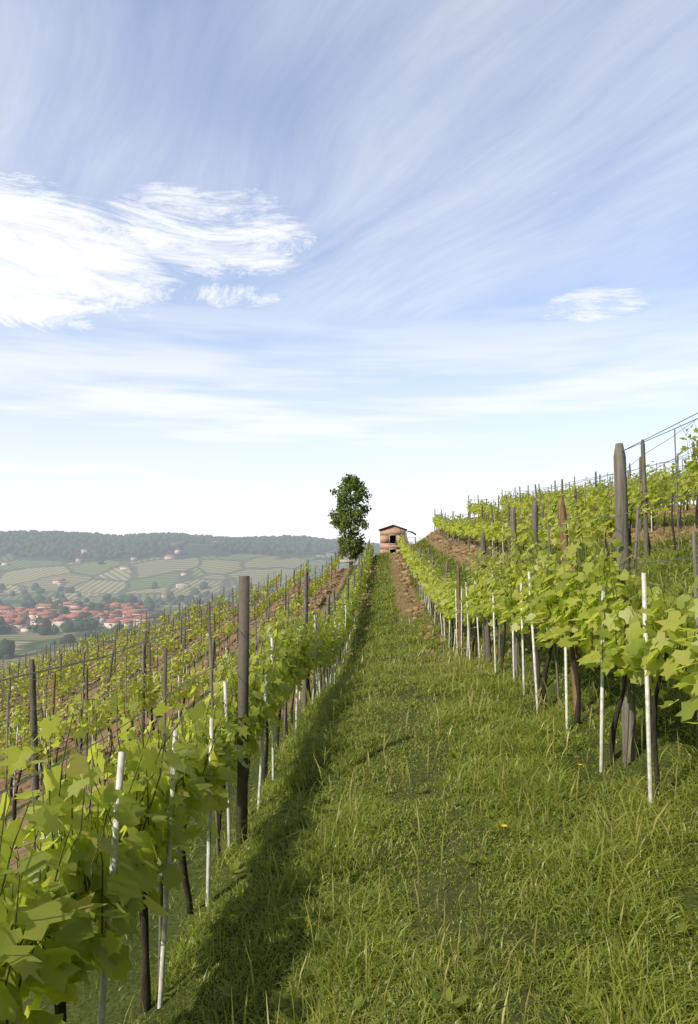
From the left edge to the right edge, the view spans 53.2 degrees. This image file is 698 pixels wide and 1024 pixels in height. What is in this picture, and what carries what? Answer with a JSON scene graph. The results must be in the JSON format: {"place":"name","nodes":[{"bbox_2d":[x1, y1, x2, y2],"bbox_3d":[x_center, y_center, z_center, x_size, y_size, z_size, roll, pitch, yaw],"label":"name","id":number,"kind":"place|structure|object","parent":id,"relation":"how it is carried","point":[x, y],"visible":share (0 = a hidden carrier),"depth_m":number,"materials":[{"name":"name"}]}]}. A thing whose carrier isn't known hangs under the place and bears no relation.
{"place":"outdoors","nodes":[
{"label":"outdoors","id":0,"kind":"place"},
{"bbox_2d":[0,506,697,1023],"bbox_3d":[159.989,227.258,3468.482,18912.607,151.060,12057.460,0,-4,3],"label":"ground","id":1,"kind":"structure","parent":0,"point":[218,570],"depth_m":5.04,"materials":[{"name":"green plant"}]},
{"bbox_2d":[0,541,330,631],"bbox_3d":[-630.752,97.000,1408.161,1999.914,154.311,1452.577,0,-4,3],"label":"town houses","id":2,"kind":"structure","parent":1,"relation":"on","point":[19,619],"depth_m":872.19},
{"bbox_2d":[0,530,379,677],"bbox_3d":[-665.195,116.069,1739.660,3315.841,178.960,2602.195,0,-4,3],"label":"distant woods","id":3,"kind":"object","parent":1,"relation":"on","point":[71,545],"visible":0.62,"depth_m":1677.73,"materials":[{"name":"green plant"}]},
{"bbox_2d":[337,560,355,565],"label":"bench","id":4,"kind":"object","parent":1,"relation":"on","point":[347,561],"visible":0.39,"depth_m":64.71,"materials":[{"name":"brown wood"}]},
{"bbox_2d":[0,458,697,758],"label":"vine leaves","id":5,"kind":"object","parent":1,"relation":"on","point":[430,584],"visible":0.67,"depth_m":25.50,"materials":[{"name":"green plant"}]},
{"bbox_2d":[0,429,697,987],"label":"vineyard posts","id":6,"kind":"object","parent":1,"relation":"on","point":[620,475],"visible":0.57,"depth_m":8.31,"materials":[{"name":"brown wood"}]},
{"bbox_2d":[0,413,697,945],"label":"trellis wires","id":7,"kind":"object","parent":6,"relation":"attached to","point":[26,675],"visible":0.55,"depth_m":15.58,"materials":[{"name":"grey metal"}]},
{"bbox_2d":[12,500,685,1023],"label":"vine stakes","id":8,"kind":"object","parent":1,"relation":"on","point":[208,864],"visible":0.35,"depth_m":4.98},
{"bbox_2d":[0,423,697,1023],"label":"vine shoots","id":9,"kind":"object","parent":8,"relation":"attached to","point":[164,741],"visible":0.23,"depth_m":4.35,"materials":[{"name":"green plant"}]},
{"bbox_2d":[0,425,697,1023],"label":"vine leaves","id":10,"kind":"object","parent":9,"relation":"attached to","point":[66,957],"visible":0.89,"depth_m":3.49,"materials":[{"name":"green plant"}]},
{"bbox_2d":[0,490,697,1022],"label":"vine trunks","id":11,"kind":"object","parent":1,"relation":"on","point":[146,982],"visible":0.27,"depth_m":5.93,"materials":[{"name":"brown plant"}]},
{"bbox_2d":[0,504,697,803],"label":"soil clods","id":12,"kind":"object","parent":1,"relation":"on","point":[455,549],"visible":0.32,"depth_m":33.95,"materials":[{"name":"brown soil"}]},
{"bbox_2d":[327,473,371,566],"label":"hilltop tree","id":13,"kind":"object","parent":1,"relation":"on","point":[341,518],"depth_m":70.57,"materials":[{"name":"green plant"}]},
{"bbox_2d":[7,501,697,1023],"bbox_3d":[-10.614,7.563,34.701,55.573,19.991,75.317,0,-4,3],"label":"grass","id":14,"kind":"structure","parent":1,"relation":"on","point":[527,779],"depth_m":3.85,"materials":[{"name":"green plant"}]},
{"bbox_2d":[379,525,415,552],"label":"hut","id":15,"kind":"object","parent":1,"relation":"on","point":[389,536],"visible":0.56,"depth_m":67.47,"materials":[{"name":"wood"}]},
{"bbox_2d":[410,665,581,861],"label":"dandelions","id":16,"kind":"object","parent":1,"relation":"on","point":[504,825],"visible":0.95,"depth_m":3.45,"materials":[{"name":"yellow plant"}]},
{"bbox_2d":[0,0,697,543],"label":"sky","id":17,"kind":"structure","parent":0,"point":[256,256],"materials":[{"name":"blue"}]}
]}

